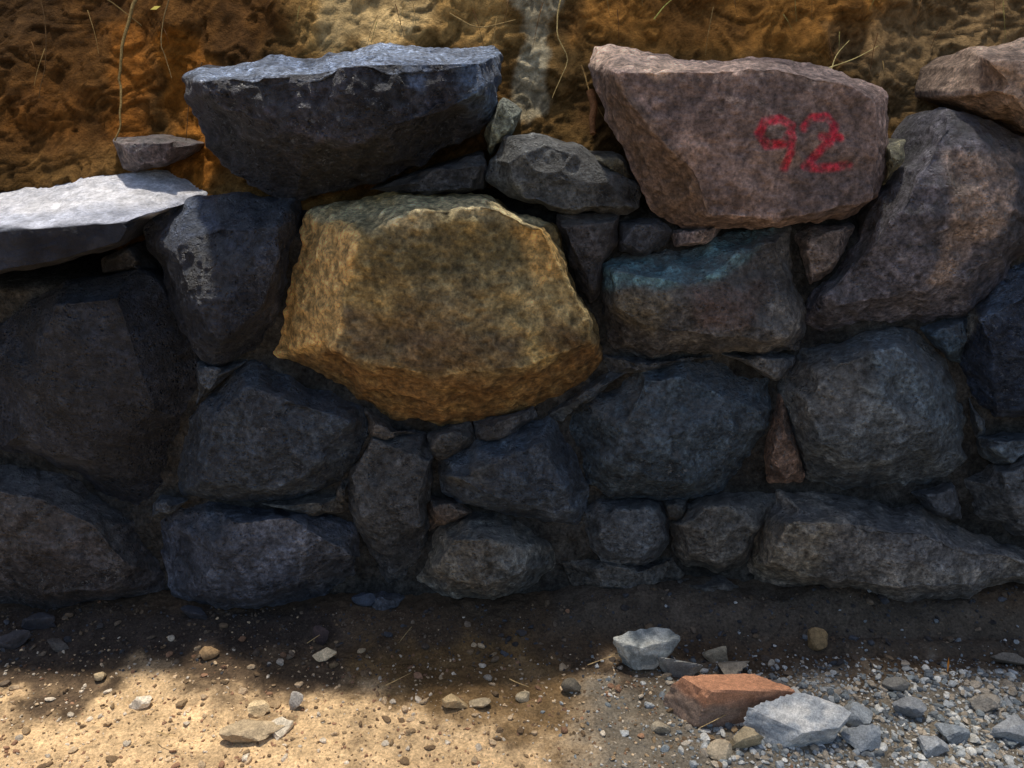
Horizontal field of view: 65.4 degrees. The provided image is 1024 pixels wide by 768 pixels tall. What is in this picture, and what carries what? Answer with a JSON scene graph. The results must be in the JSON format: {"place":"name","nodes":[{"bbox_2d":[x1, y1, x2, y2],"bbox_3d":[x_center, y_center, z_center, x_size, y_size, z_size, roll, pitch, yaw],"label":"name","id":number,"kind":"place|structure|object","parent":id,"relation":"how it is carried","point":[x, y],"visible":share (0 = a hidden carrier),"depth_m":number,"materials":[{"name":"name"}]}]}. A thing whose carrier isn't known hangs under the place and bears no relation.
{"place":"outdoors","nodes":[
{"label":"outdoors","id":0,"kind":"place"},
{"bbox_2d":[0,575,1023,767],"bbox_3d":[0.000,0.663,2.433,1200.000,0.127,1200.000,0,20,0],"label":"ground","id":1,"kind":"structure","parent":0,"point":[608,628],"depth_m":2.21,"materials":[{"name":"brown soil"}]},
{"bbox_2d":[0,630,32,648],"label":"loose stone","id":2,"kind":"object","parent":1,"relation":"on","point":[14,639],"visible":1,"depth_m":2.28,"materials":[{"name":"grey stone"}]},
{"bbox_2d":[21,612,55,630],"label":"loose stone","id":3,"kind":"object","parent":1,"relation":"on","point":[41,620],"visible":1,"depth_m":2.34,"materials":[{"name":"grey stone"}]},
{"bbox_2d":[47,638,68,651],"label":"loose stone","id":4,"kind":"object","parent":1,"relation":"on","point":[57,644],"visible":1,"depth_m":2.27,"materials":[{"name":"grey stone"}]},
{"bbox_2d":[0,464,165,609],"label":"corner boulder","id":5,"kind":"object","parent":1,"relation":"on","point":[66,540],"visible":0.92,"depth_m":2.32,"materials":[{"name":"stone"}]},
{"bbox_2d":[0,266,198,504],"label":"basalt boulder","id":6,"kind":"object","parent":5,"relation":"on","point":[98,381],"visible":0.95,"depth_m":2.20,"materials":[{"name":"grey stone"}]},
{"bbox_2d":[94,672,106,680],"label":"loose stone","id":7,"kind":"object","parent":1,"relation":"on","point":[99,676],"visible":1,"depth_m":2.16,"materials":[{"name":"beige stone"}]},
{"bbox_2d":[128,695,151,709],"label":"loose stone","id":8,"kind":"object","parent":1,"relation":"on","point":[139,702],"visible":1,"depth_m":2.07,"materials":[{"name":"white stone"}]},
{"bbox_2d":[180,605,207,619],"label":"loose stone","id":9,"kind":"object","parent":1,"relation":"on","point":[190,611],"visible":1,"depth_m":2.37,"materials":[{"name":"grey stone"}]},
{"bbox_2d":[199,646,218,659],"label":"loose stone","id":10,"kind":"object","parent":1,"relation":"on","point":[208,652],"visible":1,"depth_m":2.23,"materials":[{"name":"beige stone"}]},
{"bbox_2d":[219,719,284,742],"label":"loose stone","id":11,"kind":"object","parent":1,"relation":"on","point":[244,730],"visible":1,"depth_m":1.96,"materials":[{"name":"beige stone"}]},
{"bbox_2d":[247,700,270,717],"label":"loose stone","id":12,"kind":"object","parent":1,"relation":"on","point":[258,708],"visible":1,"depth_m":2.05,"materials":[{"name":"beige stone"}]},
{"bbox_2d":[160,501,359,609],"bbox_3d":[-0.780,0.515,2.516,0.666,0.398,0.428,0,20,0],"label":"base stone","id":13,"kind":"object","parent":1,"relation":"on","point":[220,555],"visible":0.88,"depth_m":2.35,"materials":[{"name":"grey stone"}]},
{"bbox_2d":[152,495,188,516],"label":"chink stone","id":14,"kind":"object","parent":13,"relation":"on","point":[165,505],"visible":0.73,"depth_m":2.37,"materials":[{"name":"grey stone"}]},
{"bbox_2d":[177,360,368,501],"bbox_3d":[-0.718,0.130,2.407,0.594,0.440,0.439,0,20,0],"label":"speckled stone","id":15,"kind":"object","parent":13,"relation":"on","point":[258,431],"visible":0.97,"depth_m":2.24,"materials":[{"name":"grey stone"}]},
{"bbox_2d":[262,494,343,515],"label":"chink stone","id":16,"kind":"object","parent":13,"relation":"on","point":[314,504],"visible":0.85,"depth_m":2.38,"materials":[{"name":"grey stone"}]},
{"bbox_2d":[272,717,293,739],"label":"loose stone","id":17,"kind":"object","parent":1,"relation":"on","point":[282,731],"visible":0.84,"depth_m":1.99,"materials":[{"name":"grey stone"}]},
{"bbox_2d":[289,691,303,709],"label":"loose stone","id":18,"kind":"object","parent":1,"relation":"on","point":[296,700],"visible":1,"depth_m":2.06,"materials":[{"name":"grey stone"}]},
{"bbox_2d":[313,625,328,644],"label":"loose stone","id":19,"kind":"object","parent":1,"relation":"on","point":[323,634],"visible":1,"depth_m":2.29,"materials":[{"name":"grey stone"}]},
{"bbox_2d":[312,647,336,661],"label":"loose stone","id":20,"kind":"object","parent":1,"relation":"on","point":[326,653],"visible":1,"depth_m":2.24,"materials":[{"name":"grey stone"}]},
{"bbox_2d":[351,593,375,605],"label":"loose stone","id":21,"kind":"object","parent":1,"relation":"on","point":[364,599],"visible":0.98,"depth_m":2.42,"materials":[{"name":"grey stone"}]},
{"bbox_2d":[372,591,404,610],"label":"chink stone","id":22,"kind":"object","parent":1,"relation":"on","point":[384,600],"visible":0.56,"depth_m":2.43,"materials":[{"name":"grey stone"}]},
{"bbox_2d":[347,430,433,582],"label":"upright stone","id":23,"kind":"object","parent":22,"relation":"on","point":[390,484],"visible":0.93,"depth_m":2.30,"materials":[{"name":"grey stone"}]},
{"bbox_2d":[336,478,347,504],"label":"chink stone","id":24,"kind":"object","parent":23,"relation":"on","point":[342,494],"visible":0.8,"depth_m":2.37,"materials":[{"name":"grey stone"}]},
{"bbox_2d":[364,407,423,439],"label":"chink stone","id":25,"kind":"object","parent":23,"relation":"on","point":[379,427],"visible":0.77,"depth_m":2.31,"materials":[{"name":"grey stone"}]},
{"bbox_2d":[156,627,724,736],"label":"dry twigs","id":26,"kind":"object","parent":1,"relation":"on","point":[509,679],"visible":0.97,"depth_m":2.11,"materials":[{"name":"brown wood"}]},
{"bbox_2d":[442,693,467,707],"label":"loose stone","id":27,"kind":"object","parent":1,"relation":"on","point":[451,700],"visible":1,"depth_m":2.06,"materials":[{"name":"beige stone"}]},
{"bbox_2d":[469,697,490,707],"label":"loose stone","id":28,"kind":"object","parent":1,"relation":"on","point":[480,702],"visible":1,"depth_m":2.07,"materials":[{"name":"beige stone"}]},
{"bbox_2d":[416,512,555,599],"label":"base boulder","id":29,"kind":"object","parent":1,"relation":"on","point":[479,555],"visible":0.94,"depth_m":2.34,"materials":[{"name":"stone"}]},
{"bbox_2d":[427,496,472,530],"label":"chink stone","id":30,"kind":"object","parent":29,"relation":"on","point":[442,510],"visible":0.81,"depth_m":2.36,"materials":[{"name":"stone"}]},
{"bbox_2d":[437,415,588,524],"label":"triangular stone","id":31,"kind":"object","parent":29,"relation":"on","point":[531,469],"visible":0.92,"depth_m":2.27,"materials":[{"name":"grey stone"}]},
{"bbox_2d":[427,421,475,460],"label":"chink stone","id":32,"kind":"object","parent":31,"relation":"on","point":[446,442],"visible":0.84,"depth_m":2.31,"materials":[{"name":"grey stone"}]},
{"bbox_2d":[273,192,602,425],"bbox_3d":[-0.210,-0.205,2.293,0.964,0.683,0.591,0,20,0],"label":"ochre boulder","id":33,"kind":"object","parent":32,"relation":"on","point":[444,309],"visible":0.98,"depth_m":2.05,"materials":[{"name":"stone"}]},
{"bbox_2d":[370,150,487,195],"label":"chink stone","id":34,"kind":"object","parent":33,"relation":"on","point":[463,174],"visible":0.94,"depth_m":2.13,"materials":[{"name":"grey stone"}]},
{"bbox_2d":[556,211,618,302],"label":"chink stone","id":35,"kind":"object","parent":33,"relation":"on","point":[590,238],"visible":0.92,"depth_m":2.15,"materials":[{"name":"grey stone"}]},
{"bbox_2d":[485,132,640,214],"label":"wedge stone","id":36,"kind":"object","parent":35,"relation":"on","point":[553,174],"visible":0.99,"depth_m":2.09,"materials":[{"name":"grey stone"}]},
{"bbox_2d":[484,98,521,155],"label":"chink stone","id":37,"kind":"object","parent":36,"relation":"on","point":[503,122],"visible":0.94,"depth_m":2.13,"materials":[{"name":"grey stone"}]},
{"bbox_2d":[589,150,638,183],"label":"chink stone","id":38,"kind":"object","parent":36,"relation":"on","point":[614,161],"visible":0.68,"depth_m":2.13,"materials":[{"name":"grey stone"}]},
{"bbox_2d":[473,406,536,441],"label":"chink stone","id":39,"kind":"object","parent":31,"relation":"on","point":[491,428],"visible":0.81,"depth_m":2.29,"materials":[{"name":"grey stone"}]},
{"bbox_2d":[548,372,625,421],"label":"chink stone","id":40,"kind":"object","parent":31,"relation":"on","point":[587,393],"visible":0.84,"depth_m":2.28,"materials":[{"name":"grey stone"}]},
{"bbox_2d":[603,355,712,373],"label":"chink stone","id":41,"kind":"object","parent":40,"relation":"on","point":[619,365],"visible":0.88,"depth_m":2.27,"materials":[{"name":"grey stone"}]},
{"bbox_2d":[600,225,806,359],"bbox_3d":[0.544,-0.275,2.289,0.604,0.390,0.446,0,20,0],"label":"teal stone","id":42,"kind":"object","parent":41,"relation":"on","point":[736,290],"visible":0.92,"depth_m":2.12,"materials":[{"name":"stone"}]},
{"bbox_2d":[618,218,672,256],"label":"chink stone","id":43,"kind":"object","parent":42,"relation":"on","point":[642,237],"visible":0.89,"depth_m":2.15,"materials":[{"name":"grey stone"}]},
{"bbox_2d":[671,227,720,246],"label":"chink stone","id":44,"kind":"object","parent":42,"relation":"on","point":[687,237],"visible":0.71,"depth_m":2.15,"materials":[{"name":"stone"}]},
{"bbox_2d":[0,164,1023,595],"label":"mortar bed","id":45,"kind":"object","parent":1,"relation":"on","point":[20,290],"visible":0.1,"depth_m":2.38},
{"bbox_2d":[101,240,161,272],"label":"chink stone","id":46,"kind":"object","parent":45,"relation":"on","point":[137,255],"visible":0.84,"depth_m":2.24,"materials":[{"name":"brown stone"}]},
{"bbox_2d":[195,359,247,406],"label":"chink stone","id":47,"kind":"object","parent":45,"relation":"on","point":[210,378],"visible":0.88,"depth_m":2.26,"materials":[{"name":"grey stone"}]},
{"bbox_2d":[143,192,301,366],"bbox_3d":[-0.816,-0.298,2.274,0.452,0.473,0.472,0,20,0],"label":"corner stone","id":48,"kind":"object","parent":47,"relation":"on","point":[223,259],"visible":0.94,"depth_m":2.11,"materials":[{"name":"grey stone"}]},
{"bbox_2d":[182,42,502,201],"bbox_3d":[-0.464,-0.731,2.230,0.881,0.421,0.754,0,20,0],"label":"dark capstone","id":49,"kind":"object","parent":48,"relation":"on","point":[284,126],"visible":1,"depth_m":1.99,"materials":[{"name":"grey stone"}]},
{"bbox_2d":[588,44,888,229],"bbox_3d":[0.615,-0.697,2.242,0.813,0.482,0.631,0,20,0],"label":"numbered stone","id":50,"kind":"object","parent":45,"relation":"on","point":[751,143],"visible":1,"depth_m":1.98,"materials":[{"name":"stone"}]},
{"bbox_2d":[764,393,804,482],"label":"sliver stone","id":51,"kind":"object","parent":45,"relation":"on","point":[783,462],"visible":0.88,"depth_m":2.31,"materials":[{"name":"brown stone"}]},
{"bbox_2d":[794,222,854,283],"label":"chink stone","id":52,"kind":"object","parent":45,"relation":"on","point":[822,248],"visible":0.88,"depth_m":2.16,"materials":[{"name":"stone"}]},
{"bbox_2d":[0,585,1023,767],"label":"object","id":53,"kind":"object","parent":1,"relation":"on","point":[990,751],"visible":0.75,"depth_m":2.08,"materials":[{"name":"stone"}]},
{"bbox_2d":[561,678,580,692],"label":"loose stone","id":54,"kind":"object","parent":53,"relation":"on","point":[573,685],"visible":1,"depth_m":2.11,"materials":[{"name":"grey stone"}]},
{"bbox_2d":[663,673,794,727],"bbox_3d":[0.559,0.804,2.039,0.332,0.138,0.098,-2,20,-4],"label":"brick fragment","id":55,"kind":"object","parent":53,"relation":"on","point":[699,701],"visible":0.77,"depth_m":2.00,"materials":[{"name":"brick"}]},
{"bbox_2d":[772,680,789,686],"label":"loose stone","id":56,"kind":"object","parent":53,"relation":"on","point":[781,682],"visible":0.06,"depth_m":2.14,"materials":[{"name":"grey stone"}]},
{"bbox_2d":[844,702,872,725],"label":"loose stone","id":57,"kind":"object","parent":53,"relation":"on","point":[860,714],"visible":0.72,"depth_m":2.00,"materials":[{"name":"grey stone"}]},
{"bbox_2d":[881,676,908,691],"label":"loose stone","id":58,"kind":"object","parent":53,"relation":"on","point":[900,684],"visible":1,"depth_m":2.12,"materials":[{"name":"grey stone"}]},
{"bbox_2d":[917,735,948,757],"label":"loose stone","id":59,"kind":"object","parent":53,"relation":"on","point":[933,746],"visible":1,"depth_m":1.92,"materials":[{"name":"grey stone"}]},
{"bbox_2d":[969,693,1000,712],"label":"loose stone","id":60,"kind":"object","parent":53,"relation":"on","point":[985,702],"visible":0.98,"depth_m":2.05,"materials":[{"name":"grey stone"}]},
{"bbox_2d":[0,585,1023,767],"bbox_3d":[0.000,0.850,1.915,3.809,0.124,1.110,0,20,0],"label":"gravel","id":61,"kind":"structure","parent":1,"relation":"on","point":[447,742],"depth_m":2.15,"materials":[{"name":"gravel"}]},
{"bbox_2d":[515,691,529,702],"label":"loose stone","id":62,"kind":"object","parent":1,"relation":"on","point":[521,696],"visible":1,"depth_m":2.09,"materials":[{"name":"beige stone"}]},
{"bbox_2d":[562,557,683,588],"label":"chink stone","id":63,"kind":"object","parent":1,"relation":"on","point":[599,573],"visible":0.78,"depth_m":2.44,"materials":[{"name":"grey stone"}]},
{"bbox_2d":[583,497,670,565],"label":"base stone","id":64,"kind":"object","parent":63,"relation":"on","point":[633,531],"visible":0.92,"depth_m":2.35,"materials":[{"name":"grey stone"}]},
{"bbox_2d":[569,357,771,500],"bbox_3d":[0.470,0.116,2.414,0.635,0.441,0.419,0,20,0],"label":"blue grey boulder","id":65,"kind":"object","parent":64,"relation":"on","point":[683,430],"visible":0.94,"depth_m":2.26,"materials":[{"name":"stone"}]},
{"bbox_2d":[721,353,794,380],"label":"chink stone","id":66,"kind":"object","parent":65,"relation":"on","point":[776,366],"visible":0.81,"depth_m":2.25,"materials":[{"name":"grey stone"}]},
{"bbox_2d":[662,499,687,519],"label":"chink stone","id":67,"kind":"object","parent":64,"relation":"on","point":[675,509],"visible":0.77,"depth_m":2.37,"materials":[{"name":"grey stone"}]},
{"bbox_2d":[613,627,679,670],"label":"broken concrete rock","id":68,"kind":"object","parent":1,"relation":"on","point":[642,649],"visible":0.96,"depth_m":2.18,"materials":[{"name":"concrete"}]},
{"bbox_2d":[651,721,670,733],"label":"loose stone","id":69,"kind":"object","parent":1,"relation":"on","point":[660,727],"visible":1,"depth_m":1.99,"materials":[{"name":"beige stone"}]},
{"bbox_2d":[657,657,702,677],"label":"broken concrete rock","id":70,"kind":"object","parent":1,"relation":"on","point":[677,668],"visible":0.87,"depth_m":2.16,"materials":[{"name":"concrete"}]},
{"bbox_2d":[677,575,738,591],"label":"chink stone","id":71,"kind":"object","parent":1,"relation":"on","point":[719,582],"visible":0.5,"depth_m":2.45,"materials":[{"name":"grey stone"}]},
{"bbox_2d":[669,491,775,572],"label":"base stone","id":72,"kind":"object","parent":71,"relation":"on","point":[716,533],"visible":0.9,"depth_m":2.34,"materials":[{"name":"grey stone"}]},
{"bbox_2d":[702,646,727,662],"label":"loose stone","id":73,"kind":"object","parent":1,"relation":"on","point":[718,654],"visible":0.99,"depth_m":2.23,"materials":[{"name":"grey stone"}]},
{"bbox_2d":[707,739,731,760],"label":"loose stone","id":74,"kind":"object","parent":1,"relation":"on","point":[718,749],"visible":1,"depth_m":1.91,"materials":[{"name":"beige stone"}]},
{"bbox_2d":[717,661,748,673],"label":"loose stone","id":75,"kind":"object","parent":1,"relation":"on","point":[731,667],"visible":0.96,"depth_m":2.18,"materials":[{"name":"grey stone"}]},
{"bbox_2d":[729,726,763,748],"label":"loose stone","id":76,"kind":"object","parent":1,"relation":"on","point":[745,737],"visible":0.96,"depth_m":1.93,"materials":[{"name":"beige stone"}]},
{"bbox_2d":[743,693,850,747],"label":"grey rubble rock","id":77,"kind":"object","parent":1,"relation":"on","point":[798,719],"visible":0.96,"depth_m":1.94,"materials":[{"name":"stone"}]},
{"bbox_2d":[807,627,827,650],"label":"loose stone","id":78,"kind":"object","parent":1,"relation":"on","point":[817,638],"visible":1,"depth_m":2.27,"materials":[{"name":"beige stone"}]},
{"bbox_2d":[840,724,880,751],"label":"loose stone","id":79,"kind":"object","parent":1,"relation":"on","point":[861,738],"visible":1,"depth_m":1.94,"materials":[{"name":"grey stone"}]},
{"bbox_2d":[747,489,1023,601],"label":"long base boulder","id":80,"kind":"object","parent":1,"relation":"on","point":[912,553],"visible":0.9,"depth_m":2.30,"materials":[{"name":"stone"}]},
{"bbox_2d":[777,326,967,489],"bbox_3d":[1.087,0.077,2.380,0.632,0.524,0.472,0,20,0],"label":"round boulder","id":81,"kind":"object","parent":80,"relation":"on","point":[869,409],"visible":0.91,"depth_m":2.19,"materials":[{"name":"stone"}]},
{"bbox_2d":[805,107,1023,330],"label":"leaning stone","id":82,"kind":"object","parent":81,"relation":"on","point":[940,218],"visible":0.94,"depth_m":2.08,"materials":[{"name":"grey stone"}]},
{"bbox_2d":[882,138,905,184],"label":"chink stone","id":83,"kind":"object","parent":82,"relation":"on","point":[895,155],"visible":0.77,"depth_m":2.11,"materials":[{"name":"grey stone"}]},
{"bbox_2d":[915,37,1023,135],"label":"top right stone","id":84,"kind":"object","parent":82,"relation":"on","point":[985,82],"visible":0.94,"depth_m":2.09,"materials":[{"name":"brown stone"}]},
{"bbox_2d":[920,317,966,362],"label":"chink stone","id":85,"kind":"object","parent":81,"relation":"on","point":[947,337],"visible":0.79,"depth_m":2.22,"materials":[{"name":"grey stone"}]},
{"bbox_2d":[911,482,961,519],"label":"chink stone","id":86,"kind":"object","parent":80,"relation":"on","point":[940,500],"visible":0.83,"depth_m":2.34,"materials":[{"name":"grey stone"}]},
{"bbox_2d":[964,455,1023,536],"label":"edge stone","id":87,"kind":"object","parent":80,"relation":"on","point":[996,491],"visible":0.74,"depth_m":2.34,"materials":[{"name":"grey stone"}]},
{"bbox_2d":[976,432,1023,464],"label":"chink stone","id":88,"kind":"object","parent":87,"relation":"on","point":[1003,448],"visible":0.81,"depth_m":2.30,"materials":[{"name":"grey stone"}]},
{"bbox_2d":[968,398,985,436],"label":"chink stone","id":89,"kind":"object","parent":88,"relation":"on","point":[977,421],"visible":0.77,"depth_m":2.31,"materials":[{"name":"grey stone"}]},
{"bbox_2d":[959,262,1023,417],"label":"blue edge stone","id":90,"kind":"object","parent":88,"relation":"on","point":[992,362],"visible":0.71,"depth_m":2.19,"materials":[{"name":"blue stone"}]},
{"bbox_2d":[892,696,926,717],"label":"loose stone","id":91,"kind":"object","parent":1,"relation":"on","point":[911,706],"visible":1,"depth_m":2.03,"materials":[{"name":"grey stone"}]},
{"bbox_2d":[934,722,969,744],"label":"loose stone","id":92,"kind":"object","parent":1,"relation":"on","point":[953,733],"visible":1,"depth_m":1.96,"materials":[{"name":"grey stone"}]},
{"bbox_2d":[990,714,1023,743],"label":"loose stone","id":93,"kind":"object","parent":1,"relation":"on","point":[1010,727],"visible":0.98,"depth_m":1.96,"materials":[{"name":"grey stone"}]},
{"bbox_2d":[990,652,1023,664],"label":"loose stone","id":94,"kind":"object","parent":1,"relation":"on","point":[1010,658],"visible":1,"depth_m":2.22,"materials":[{"name":"grey stone"}]},
{"bbox_2d":[0,0,1023,250],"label":"earth bank","id":95,"kind":"structure","parent":0,"point":[60,126],"depth_m":2.38,"materials":[{"name":"soil"}]},
{"bbox_2d":[31,0,1005,140],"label":"hanging roots","id":96,"kind":"object","parent":95,"relation":"hanging from","point":[592,98],"visible":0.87,"depth_m":2.29,"materials":[{"name":"brown plant"}]},
{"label":"wall stone","id":97,"kind":"object","parent":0,"visible":0},
{"bbox_2d":[0,170,207,273],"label":"pale slab","id":98,"kind":"structure","parent":97,"relation":"on","point":[40,227],"depth_m":2.10,"materials":[{"name":"stone"}]},
{"bbox_2d":[113,134,204,172],"bbox_3d":[-1.024,-0.690,2.374,0.248,0.104,0.369,0,20,0],"label":"capstone","id":99,"kind":"object","parent":98,"relation":"on","point":[139,154],"visible":0.88,"depth_m":2.25,"materials":[{"name":"stone"}]}
]}

